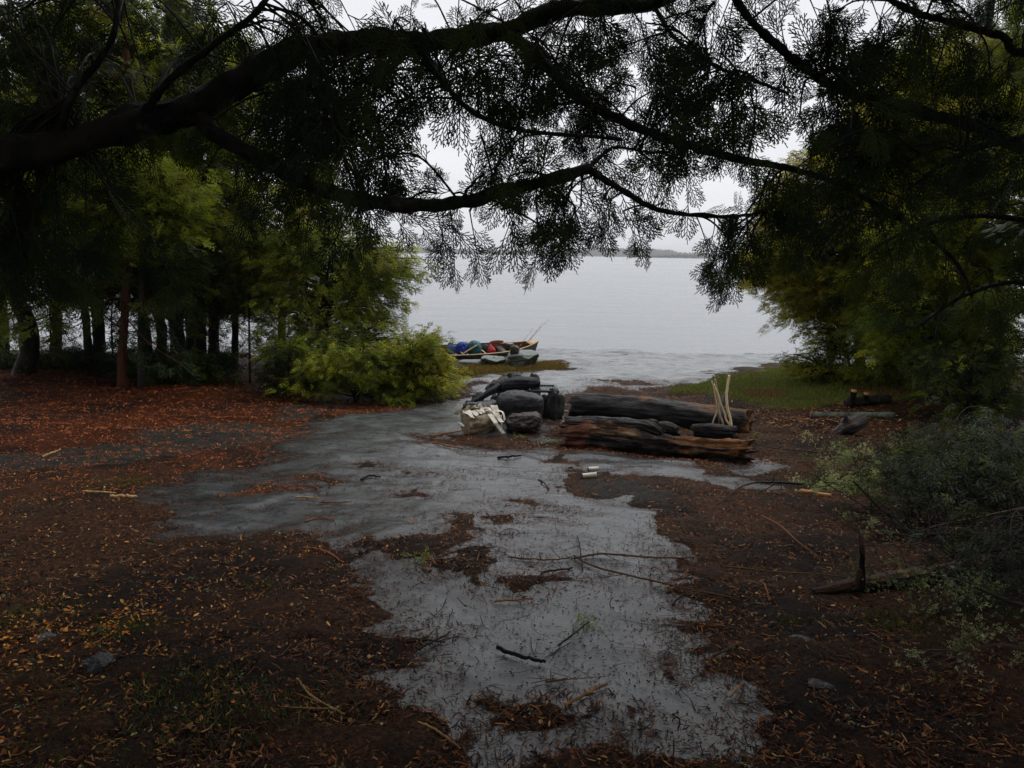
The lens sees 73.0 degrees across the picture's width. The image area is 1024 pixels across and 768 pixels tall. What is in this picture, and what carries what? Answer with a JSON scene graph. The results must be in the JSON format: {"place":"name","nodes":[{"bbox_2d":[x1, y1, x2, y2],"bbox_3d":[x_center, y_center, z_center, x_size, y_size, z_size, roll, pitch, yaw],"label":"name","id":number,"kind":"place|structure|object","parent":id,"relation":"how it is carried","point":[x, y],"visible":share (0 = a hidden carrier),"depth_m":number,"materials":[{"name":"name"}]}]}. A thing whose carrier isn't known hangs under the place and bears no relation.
{"place":"outdoors","nodes":[
{"label":"outdoors","id":0,"kind":"place"},
{"bbox_2d":[465,399,495,409],"bbox_3d":[-0.449,0.387,10.101,0.486,0.337,0.444,1,11,0],"label":"fire ring stone","id":1,"kind":"object","parent":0,"point":[486,402],"visible":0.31,"depth_m":10.01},
{"bbox_2d":[466,382,501,402],"bbox_3d":[-0.402,0.153,10.312,0.661,0.300,0.162,-8,14,-38],"label":"charred timber","id":2,"kind":"object","parent":1,"relation":"on","point":[495,388],"visible":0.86,"depth_m":10.28,"materials":[{"name":"brown wood"}]},
{"bbox_2d":[443,359,568,378],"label":"grass","id":3,"kind":"structure","parent":0,"point":[477,369],"depth_m":18.99,"materials":[{"name":"plant"}]},
{"bbox_2d":[0,343,1023,767],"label":"ground","id":4,"kind":"structure","parent":0,"point":[400,745],"depth_m":3.82,"materials":[{"name":"soil"}]},
{"bbox_2d":[0,288,32,370],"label":"cedar sapling","id":5,"kind":"object","parent":4,"relation":"on","point":[5,350],"visible":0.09,"depth_m":14.99,"materials":[{"name":"green plant"}]},
{"bbox_2d":[0,185,79,323],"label":"cedar tree","id":6,"kind":"object","parent":4,"relation":"on","point":[35,298],"visible":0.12,"depth_m":12.17,"materials":[{"name":"green plant"}]},
{"bbox_2d":[0,341,106,373],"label":"undergrowth shrub","id":7,"kind":"object","parent":4,"relation":"on","point":[77,359],"visible":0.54,"depth_m":15.22,"materials":[{"name":"green plant"}]},
{"bbox_2d":[1,38,111,352],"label":"cedar tree","id":8,"kind":"object","parent":4,"relation":"on","point":[56,343],"visible":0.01,"depth_m":19.02,"materials":[{"name":"green plant"}]},
{"bbox_2d":[33,290,82,369],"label":"cedar sapling","id":9,"kind":"object","parent":4,"relation":"on","point":[50,332],"visible":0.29,"depth_m":15.85,"materials":[{"name":"green plant"}]},
{"bbox_2d":[0,0,122,374],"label":"cedar tree","id":10,"kind":"object","parent":4,"relation":"on","point":[27,359],"visible":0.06,"depth_m":14.00,"materials":[{"name":"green plant"}]},
{"bbox_2d":[1,0,160,369],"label":"cedar tree","id":11,"kind":"object","parent":4,"relation":"on","point":[99,340],"visible":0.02,"depth_m":15.97,"materials":[{"name":"green plant"}]},
{"bbox_2d":[0,0,172,370],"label":"cedar tree","id":12,"kind":"object","parent":4,"relation":"on","point":[87,342],"visible":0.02,"depth_m":14.72,"materials":[{"name":"green plant"}]},
{"bbox_2d":[80,651,115,674],"bbox_3d":[-1.700,1.157,2.834,0.138,0.088,0.121,1,11,0],"label":"stone","id":13,"kind":"object","parent":4,"relation":"on","point":[98,662],"visible":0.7,"depth_m":2.81,"materials":[{"name":"stone"}]},
{"bbox_2d":[92,295,129,358],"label":"cedar sapling","id":14,"kind":"object","parent":4,"relation":"on","point":[111,318],"visible":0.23,"depth_m":16.79,"materials":[{"name":"green plant"}]},
{"bbox_2d":[0,0,231,387],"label":"cedar tree","id":15,"kind":"object","parent":4,"relation":"on","point":[122,352],"visible":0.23,"depth_m":12.57,"materials":[{"name":"green plant"}]},
{"bbox_2d":[45,146,224,388],"bbox_3d":[-6.779,-2.038,12.388,4.058,4.729,2.573,1,11,0],"label":"cedar tree","id":16,"kind":"object","parent":4,"relation":"on","point":[163,228],"visible":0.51,"depth_m":11.78,"materials":[{"name":"green plant"}]},
{"bbox_2d":[42,0,235,367],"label":"cedar tree","id":17,"kind":"object","parent":4,"relation":"on","point":[150,347],"depth_m":15.75,"materials":[{"name":"green plant"}]},
{"bbox_2d":[58,52,240,357],"bbox_3d":[-8.700,-4.271,17.107,4.872,8.134,4.723,1,11,0],"label":"cedar tree","id":18,"kind":"object","parent":4,"relation":"on","point":[136,313],"visible":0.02,"depth_m":16.87,"materials":[{"name":"green plant"}]},
{"bbox_2d":[72,243,237,322],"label":"cedar sapling","id":19,"kind":"object","parent":4,"relation":"on","point":[111,293],"visible":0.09,"depth_m":15.12,"materials":[{"name":"green plant"}]},
{"bbox_2d":[76,0,252,358],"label":"cedar tree","id":20,"kind":"object","parent":4,"relation":"on","point":[191,342],"visible":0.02,"depth_m":15.16,"materials":[{"name":"green plant"}]},
{"bbox_2d":[90,337,246,385],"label":"undergrowth shrub","id":21,"kind":"object","parent":4,"relation":"on","point":[212,371],"visible":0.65,"depth_m":14.42,"materials":[{"name":"green plant"}]},
{"bbox_2d":[46,0,292,381],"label":"cedar tree","id":22,"kind":"object","parent":4,"relation":"on","point":[177,325],"visible":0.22,"depth_m":13.89,"materials":[{"name":"green plant"}]},
{"bbox_2d":[0,473,365,764],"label":"yellow leaves","id":23,"kind":"object","parent":4,"relation":"on","point":[89,645],"visible":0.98,"depth_m":3.13,"materials":[{"name":"plant"}]},
{"bbox_2d":[109,54,275,348],"bbox_3d":[-8.128,-4.260,17.379,4.972,8.111,4.430,8,13,34],"label":"cedar tree","id":24,"kind":"object","parent":4,"relation":"on","point":[155,326],"depth_m":16.67,"materials":[{"name":"green plant"}]},
{"bbox_2d":[181,275,230,362],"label":"cedar sapling","id":25,"kind":"object","parent":4,"relation":"on","point":[222,335],"visible":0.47,"depth_m":14.75,"materials":[{"name":"green plant"}]},
{"bbox_2d":[129,6,285,376],"bbox_3d":[-6.050,-3.708,14.039,2.640,7.719,4.662,-5,12,-29],"label":"cedar tree","id":26,"kind":"object","parent":4,"relation":"on","point":[205,76],"visible":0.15,"depth_m":13.61,"materials":[{"name":"green plant"}]},
{"bbox_2d":[142,0,288,355],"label":"cedar tree","id":27,"kind":"object","parent":4,"relation":"on","point":[212,340],"visible":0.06,"depth_m":15.02,"materials":[{"name":"green plant"}]},
{"bbox_2d":[113,23,317,370],"bbox_3d":[-6.926,-4.274,16.453,4.266,8.311,4.818,1,11,0],"label":"cedar tree","id":28,"kind":"object","parent":4,"relation":"on","point":[235,332],"visible":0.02,"depth_m":15.62,"materials":[{"name":"green plant"}]},
{"bbox_2d":[218,253,275,382],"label":"cedar sapling","id":29,"kind":"object","parent":4,"relation":"on","point":[245,354],"visible":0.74,"depth_m":14.29,"materials":[{"name":"green plant"}]},
{"bbox_2d":[207,44,351,366],"bbox_3d":[-6.099,-4.313,17.691,4.430,8.125,4.972,-8,14,-40],"label":"cedar tree","id":30,"kind":"object","parent":4,"relation":"on","point":[312,277],"visible":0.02,"depth_m":17.40,"materials":[{"name":"green plant"}]},
{"bbox_2d":[208,139,351,376],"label":"cedar tree","id":31,"kind":"object","parent":4,"relation":"on","point":[244,255],"visible":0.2,"depth_m":14.87,"materials":[{"name":"green plant"}]},
{"bbox_2d":[246,335,329,398],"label":"cedar bush","id":32,"kind":"object","parent":4,"relation":"on","point":[281,371],"visible":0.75,"depth_m":12.76,"materials":[{"name":"green plant"}]},
{"bbox_2d":[280,678,344,714],"bbox_3d":[-0.777,1.185,2.562,0.342,0.032,0.154,11,15,43],"label":"stick","id":33,"kind":"object","parent":4,"relation":"on","point":[317,700],"visible":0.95,"depth_m":2.56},
{"bbox_2d":[266,73,394,350],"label":"cedar tree","id":34,"kind":"object","parent":4,"relation":"on","point":[331,225],"visible":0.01,"depth_m":19.10,"materials":[{"name":"green plant"}]},
{"bbox_2d":[262,340,416,407],"bbox_3d":[-3.046,-0.138,12.751,2.767,1.487,1.764,1,11,0],"label":"cedar bush","id":35,"kind":"object","parent":4,"relation":"on","point":[359,370],"visible":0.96,"depth_m":12.43,"materials":[{"name":"green plant"}]},
{"bbox_2d":[239,219,445,382],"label":"cedar sapling","id":36,"kind":"object","parent":4,"relation":"on","point":[338,286],"visible":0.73,"depth_m":13.97,"materials":[{"name":"green plant"}]},
{"bbox_2d":[293,306,410,366],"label":"cedar bush","id":37,"kind":"object","parent":4,"relation":"on","point":[350,339],"visible":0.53,"depth_m":13.37,"materials":[{"name":"green plant"}]},
{"bbox_2d":[375,322,473,405],"bbox_3d":[-1.758,-0.292,13.205,2.126,1.745,1.984,1,11,0],"label":"cedar bush","id":38,"kind":"object","parent":4,"relation":"on","point":[414,357],"visible":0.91,"depth_m":12.75,"materials":[{"name":"green plant"}]},
{"bbox_2d":[454,402,505,434],"bbox_3d":[-0.434,0.468,9.396,0.704,0.480,0.593,1,11,0],"label":"birch chunk","id":39,"kind":"object","parent":4,"relation":"on","point":[478,420],"visible":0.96,"depth_m":9.23,"materials":[{"name":"white wood"}]},
{"bbox_2d":[432,340,538,358],"bbox_3d":[-1.306,-1.062,22.576,4.981,0.563,0.900,-5,12,-27],"label":"canoe","id":40,"kind":"object","parent":4,"relation":"on","point":[501,350],"visible":0.19,"depth_m":23.08,"materials":[{"name":"wood"}]},
{"bbox_2d":[467,340,481,353],"bbox_3d":[-1.226,-1.155,22.427,0.497,0.520,0.396,1,11,0],"label":"pack","id":41,"kind":"object","parent":40,"relation":"in","point":[477,349],"visible":0.85,"depth_m":22.27,"materials":[{"name":"fabric"}]},
{"bbox_2d":[0,0,976,342],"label":"cedar tree","id":42,"kind":"object","parent":4,"relation":"on","point":[54,142],"visible":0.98,"depth_m":2.68,"materials":[{"name":"green plant"}]},
{"bbox_2d":[0,388,979,767],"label":"moss and grass tufts","id":43,"kind":"object","parent":4,"relation":"on","point":[268,692],"visible":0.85,"depth_m":2.65,"materials":[{"name":"plant"}]},
{"bbox_2d":[480,355,505,365],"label":"stone slab","id":44,"kind":"structure","parent":4,"relation":"on","point":[490,359],"depth_m":19.73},
{"bbox_2d":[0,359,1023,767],"bbox_3d":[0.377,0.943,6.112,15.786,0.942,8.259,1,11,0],"label":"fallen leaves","id":45,"kind":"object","parent":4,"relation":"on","point":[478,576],"visible":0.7,"depth_m":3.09,"materials":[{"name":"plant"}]},
{"bbox_2d":[496,390,543,418],"bbox_3d":[0.101,0.331,9.974,0.718,0.480,0.497,1,11,0],"label":"fire ring stone","id":46,"kind":"object","parent":4,"relation":"on","point":[509,402],"visible":0.64,"depth_m":9.76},
{"bbox_2d":[496,645,545,662],"bbox_3d":[0.034,1.147,2.931,0.229,0.031,0.040,6,12,24],"label":"stick","id":47,"kind":"object","parent":4,"relation":"on","point":[509,652],"visible":1,"depth_m":2.92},
{"bbox_2d":[506,350,538,367],"bbox_3d":[0.205,-0.703,19.800,0.912,0.517,0.971,-9,14,-42],"label":"boulder","id":48,"kind":"object","parent":4,"relation":"on","point":[522,358],"visible":0.77,"depth_m":19.43,"materials":[{"name":"stone"}]},
{"bbox_2d":[506,411,542,432],"bbox_3d":[0.171,0.520,9.403,0.511,0.264,0.400,1,11,0],"label":"fire ring stone","id":49,"kind":"object","parent":4,"relation":"on","point":[530,422],"visible":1,"depth_m":9.26,"materials":[{"name":"stone"}]},
{"bbox_2d":[528,384,558,392],"bbox_3d":[0.464,0.283,10.561,0.470,0.478,0.502,1,11,0],"label":"fire grate","id":50,"kind":"object","parent":4,"relation":"on","point":[544,390],"visible":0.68,"depth_m":10.40,"materials":[{"name":"grey metal"}]},
{"bbox_2d":[499,376,541,392],"bbox_3d":[0.115,0.007,10.458,0.675,0.258,0.221,-2,11,-14],"label":"charred timber","id":51,"kind":"object","parent":50,"relation":"on","point":[518,383],"visible":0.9,"depth_m":10.37,"materials":[{"name":"brown wood"}]},
{"bbox_2d":[545,388,558,420],"bbox_3d":[0.601,0.306,10.333,0.195,0.516,0.164,1,11,0],"label":"fire ring stone","id":52,"kind":"object","parent":4,"relation":"on","point":[551,405],"visible":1,"depth_m":10.28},
{"bbox_2d":[556,394,565,418],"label":"fire ring stone","id":53,"kind":"object","parent":4,"relation":"on","point":[561,405],"visible":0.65,"depth_m":10.43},
{"bbox_2d":[564,683,607,706],"bbox_3d":[0.286,1.186,2.646,0.242,0.030,0.018,-8,14,-41],"label":"stick","id":54,"kind":"object","parent":4,"relation":"on","point":[581,696],"visible":1,"depth_m":2.63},
{"bbox_2d":[574,552,694,560],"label":"fallen branch","id":55,"kind":"object","parent":4,"relation":"on","point":[593,554],"visible":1,"depth_m":4.11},
{"bbox_2d":[553,416,757,463],"bbox_3d":[1.632,0.683,8.109,2.384,0.497,0.408,7,12,29],"label":"rotten log","id":56,"kind":"object","parent":4,"relation":"on","point":[643,436],"visible":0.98,"depth_m":8.07,"materials":[{"name":"brown wood"}]},
{"bbox_2d":[573,555,740,600],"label":"fallen branch","id":57,"kind":"object","parent":4,"relation":"on","point":[621,573],"visible":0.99,"depth_m":3.70,"materials":[{"name":"wood"}]},
{"bbox_2d":[568,392,753,433],"bbox_3d":[2.201,0.460,10.550,2.848,0.526,0.487,8,12,31],"label":"charred log","id":58,"kind":"object","parent":4,"relation":"on","point":[682,414],"visible":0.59,"depth_m":10.40,"materials":[{"name":"brown wood"}]},
{"bbox_2d":[521,444,803,466],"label":"rotten wood crumbs","id":59,"kind":"object","parent":4,"relation":"on","point":[661,456],"visible":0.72,"depth_m":7.84,"materials":[{"name":"wood"}]},
{"bbox_2d":[658,421,680,435],"bbox_3d":[1.891,0.547,8.360,0.306,0.193,0.183,4,11,15],"label":"log piece","id":60,"kind":"object","parent":4,"relation":"on","point":[671,428],"visible":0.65,"depth_m":8.30,"materials":[{"name":"grey wood"}]},
{"bbox_2d":[688,423,738,438],"bbox_3d":[2.385,0.570,8.200,0.602,0.227,0.224,5,11,20],"label":"log piece","id":61,"kind":"object","parent":4,"relation":"on","point":[713,431],"visible":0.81,"depth_m":8.11,"materials":[{"name":"brown wood"}]},
{"bbox_2d":[725,375,732,425],"bbox_3d":[2.801,0.331,8.970,0.081,0.872,0.300,1,11,0],"label":"peeled stick","id":62,"kind":"object","parent":4,"relation":"on","point":[726,401],"visible":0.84,"depth_m":8.95,"materials":[{"name":"brown wood"}]},
{"bbox_2d":[717,470,802,504],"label":"dead branch","id":63,"kind":"object","parent":4,"relation":"on","point":[784,482],"visible":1,"depth_m":5.87,"materials":[{"name":"wood"}]},
{"bbox_2d":[739,432,839,461],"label":"dead branch","id":64,"kind":"object","parent":4,"relation":"on","point":[806,455],"visible":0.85,"depth_m":7.26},
{"bbox_2d":[727,126,896,368],"bbox_3d":[6.861,-2.925,15.518,4.888,5.913,2.908,1,11,0],"label":"cedar tree","id":65,"kind":"object","parent":4,"relation":"on","point":[804,301],"visible":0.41,"depth_m":14.91,"materials":[{"name":"green plant"}]},
{"bbox_2d":[770,347,864,384],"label":"shrub","id":66,"kind":"object","parent":4,"relation":"on","point":[820,371],"visible":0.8,"depth_m":15.35,"materials":[{"name":"green plant"}]},
{"bbox_2d":[807,678,834,690],"bbox_3d":[1.215,1.210,2.737,0.110,0.067,0.089,1,11,0],"label":"stone","id":67,"kind":"object","parent":4,"relation":"on","point":[823,684],"visible":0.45,"depth_m":2.72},
{"bbox_2d":[795,310,870,366],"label":"shrub","id":68,"kind":"object","parent":4,"relation":"on","point":[829,334],"visible":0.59,"depth_m":15.52,"materials":[{"name":"green plant"}]},
{"bbox_2d":[785,462,899,498],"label":"shrub","id":69,"kind":"object","parent":4,"relation":"on","point":[837,486],"visible":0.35,"depth_m":6.17,"materials":[{"name":"plant"}]},
{"bbox_2d":[732,394,955,436],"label":"wood chips","id":70,"kind":"object","parent":4,"relation":"on","point":[800,419],"visible":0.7,"depth_m":11.30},
{"bbox_2d":[756,15,939,374],"bbox_3d":[8.438,-4.078,16.256,4.707,8.134,4.901,1,11,0],"label":"cedar tree","id":71,"kind":"object","parent":4,"relation":"on","point":[813,357],"visible":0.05,"depth_m":15.13,"materials":[{"name":"green plant"}]},
{"bbox_2d":[830,414,868,435],"bbox_3d":[4.692,0.631,9.619,0.639,0.430,0.267,-2,11,-15],"label":"rock","id":72,"kind":"object","parent":4,"relation":"on","point":[854,424],"visible":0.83,"depth_m":9.56,"materials":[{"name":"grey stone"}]},
{"bbox_2d":[680,0,1023,421],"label":"cedar tree","id":73,"kind":"object","parent":4,"relation":"on","point":[854,70],"visible":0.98,"depth_m":2.81,"materials":[{"name":"green plant"}]},
{"bbox_2d":[810,412,895,418],"bbox_3d":[5.493,0.517,11.189,1.241,0.258,0.132,6,12,24],"label":"felled log","id":74,"kind":"object","parent":4,"relation":"on","point":[886,415],"visible":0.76,"depth_m":11.15,"materials":[{"name":"wood"}]},
{"bbox_2d":[817,437,907,491],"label":"dead branch","id":75,"kind":"object","parent":4,"relation":"on","point":[884,477],"visible":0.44,"depth_m":6.24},
{"bbox_2d":[843,394,891,407],"bbox_3d":[6.145,0.292,11.936,0.952,0.201,0.191,-3,11,-22],"label":"felled log","id":76,"kind":"object","parent":4,"relation":"on","point":[877,399],"visible":0.85,"depth_m":11.86,"materials":[{"name":"brown wood"}]},
{"bbox_2d":[802,425,950,475],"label":"dead branch","id":77,"kind":"object","parent":4,"relation":"on","point":[850,455],"visible":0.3,"depth_m":6.59,"materials":[{"name":"wood"}]},
{"bbox_2d":[829,252,941,389],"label":"cedar tree","id":78,"kind":"object","parent":4,"relation":"on","point":[894,378],"visible":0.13,"depth_m":13.99,"materials":[{"name":"green plant"}]},
{"bbox_2d":[807,534,1023,594],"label":"fallen log","id":79,"kind":"object","parent":4,"relation":"on","point":[845,586],"visible":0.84,"depth_m":3.78,"materials":[{"name":"brown wood"}]},
{"bbox_2d":[818,26,1023,388],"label":"cedar tree","id":80,"kind":"object","parent":4,"relation":"on","point":[947,59],"visible":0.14,"depth_m":12.02,"materials":[{"name":"green plant"}]},
{"bbox_2d":[840,509,1023,665],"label":"dead branch","id":81,"kind":"object","parent":4,"relation":"on","point":[961,581],"visible":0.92,"depth_m":3.28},
{"bbox_2d":[848,392,1023,526],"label":"shrub","id":82,"kind":"object","parent":4,"relation":"on","point":[1007,450],"visible":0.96,"depth_m":5.60,"materials":[{"name":"green plant"}]},
{"bbox_2d":[835,496,964,523],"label":"dead branch","id":83,"kind":"object","parent":82,"relation":"hanging from","point":[844,517],"visible":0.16,"depth_m":5.18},
{"bbox_2d":[787,461,950,530],"bbox_3d":[2.613,0.830,5.237,1.218,0.516,0.824,9,13,36],"label":"dead branch","id":84,"kind":"object","parent":83,"relation":"on","point":[867,506],"visible":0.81,"depth_m":5.34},
{"bbox_2d":[820,452,970,537],"bbox_3d":[2.764,0.842,4.999,1.126,0.620,0.710,4,11,16],"label":"dead branch","id":85,"kind":"object","parent":83,"relation":"on","point":[885,520],"visible":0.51,"depth_m":5.00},
{"bbox_2d":[852,480,973,559],"bbox_3d":[2.874,0.980,4.591,1.292,0.483,0.695,10,14,39],"label":"dead branch","id":86,"kind":"object","parent":85,"relation":"on","point":[877,504],"visible":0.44,"depth_m":4.84,"materials":[{"name":"wood"}]},
{"bbox_2d":[819,478,966,547],"bbox_3d":[2.591,0.875,4.771,1.093,0.580,0.715,1,11,0],"label":"dead branch","id":87,"kind":"object","parent":86,"relation":"on","point":[907,534],"visible":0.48,"depth_m":4.77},
{"bbox_2d":[859,501,1002,567],"bbox_3d":[2.713,0.964,4.328,1.102,0.488,0.823,1,11,0],"label":"dead branch","id":88,"kind":"object","parent":86,"relation":"on","point":[953,553],"visible":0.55,"depth_m":4.39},
{"bbox_2d":[943,479,1023,553],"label":"dead branch","id":89,"kind":"object","parent":86,"relation":"on","point":[988,520],"visible":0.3,"depth_m":4.66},
{"bbox_2d":[838,446,1010,500],"bbox_3d":[3.579,0.791,6.084,1.378,0.426,0.919,9,13,35],"label":"dead branch","id":90,"kind":"object","parent":82,"relation":"on","point":[886,475],"visible":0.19,"depth_m":6.21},
{"bbox_2d":[860,478,1011,511],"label":"dead branch","id":91,"kind":"object","parent":82,"relation":"attached to","point":[875,493],"visible":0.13,"depth_m":5.66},
{"bbox_2d":[894,466,1015,513],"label":"dead branch","id":92,"kind":"object","parent":91,"relation":"on","point":[967,493],"visible":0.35,"depth_m":5.42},
{"bbox_2d":[892,431,1001,488],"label":"dead branch","id":93,"kind":"object","parent":82,"relation":"attached to","point":[947,448],"visible":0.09,"depth_m":6.13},
{"bbox_2d":[942,475,1023,539],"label":"dead branch","id":94,"kind":"object","parent":82,"relation":"on","point":[1017,521],"visible":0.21,"depth_m":4.99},
{"bbox_2d":[848,129,1023,392],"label":"cedar tree","id":95,"kind":"object","parent":4,"relation":"on","point":[892,344],"visible":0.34,"depth_m":11.48,"materials":[{"name":"green plant"}]},
{"bbox_2d":[865,0,1023,386],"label":"cedar tree","id":96,"kind":"object","parent":4,"relation":"on","point":[985,17],"visible":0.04,"depth_m":13.35,"materials":[{"name":"green plant"}]},
{"bbox_2d":[871,597,1023,703],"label":"dead branch","id":97,"kind":"object","parent":4,"relation":"on","point":[968,649],"visible":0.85,"depth_m":2.77,"materials":[{"name":"wood"}]},
{"bbox_2d":[876,1,1023,340],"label":"cedar tree","id":98,"kind":"object","parent":4,"relation":"on","point":[1009,235],"visible":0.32,"depth_m":10.59,"materials":[{"name":"green plant"}]},
{"bbox_2d":[899,322,1023,423],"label":"shrub","id":99,"kind":"object","parent":4,"relation":"on","point":[984,363],"visible":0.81,"depth_m":10.24,"materials":[{"name":"green plant"}]},
{"bbox_2d":[905,483,1023,640],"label":"cedar sapling","id":100,"kind":"object","parent":4,"relation":"on","point":[978,546],"visible":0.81,"depth_m":3.66,"materials":[{"name":"green plant"}]},
{"bbox_2d":[867,472,1023,547],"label":"dead branch","id":101,"kind":"object","parent":100,"relation":"attached to","point":[989,515],"visible":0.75,"depth_m":4.76,"materials":[{"name":"wood"}]},
{"bbox_2d":[924,0,1023,395],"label":"cedar tree","id":102,"kind":"object","parent":4,"relation":"on","point":[1013,69],"visible":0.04,"depth_m":11.69,"materials":[{"name":"green plant"}]},
{"bbox_2d":[0,0,1023,253],"label":"sky","id":103,"kind":"structure","parent":0,"point":[716,193],"materials":[{"name":"white"}]},
{"bbox_2d":[8,250,1023,356],"bbox_3d":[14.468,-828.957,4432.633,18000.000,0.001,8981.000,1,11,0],"label":"lake water","id":104,"kind":"structure","parent":0,"point":[604,302],"depth_m":44.84,"materials":[{"name":"grey liquid"}]},
{"bbox_2d":[329,246,704,256],"bbox_3d":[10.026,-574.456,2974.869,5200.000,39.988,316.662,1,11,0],"label":"hills","id":105,"kind":"structure","parent":0,"point":[618,254],"depth_m":2876.90,"materials":[{"name":"grey"}]},
{"bbox_2d":[375,245,719,255],"bbox_3d":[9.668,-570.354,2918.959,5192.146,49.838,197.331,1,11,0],"label":"treeline","id":106,"kind":"object","parent":105,"relation":"on","point":[569,251],"visible":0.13,"depth_m":2909.23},
{"bbox_2d":[653,256,730,258],"bbox_3d":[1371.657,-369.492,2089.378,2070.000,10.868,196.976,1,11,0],"label":"shoreline","id":107,"kind":"structure","parent":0,"point":[701,257],"depth_m":2009.41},
{"bbox_2d":[628,254,726,258],"bbox_3d":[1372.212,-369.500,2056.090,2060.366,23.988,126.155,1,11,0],"label":"treeline","id":108,"kind":"object","parent":107,"relation":"on","point":[672,256],"visible":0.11,"depth_m":2023.86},
{"bbox_2d":[669,366,929,409],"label":"grass","id":109,"kind":"structure","parent":0,"point":[755,391],"depth_m":14.29,"materials":[{"name":"plant"}]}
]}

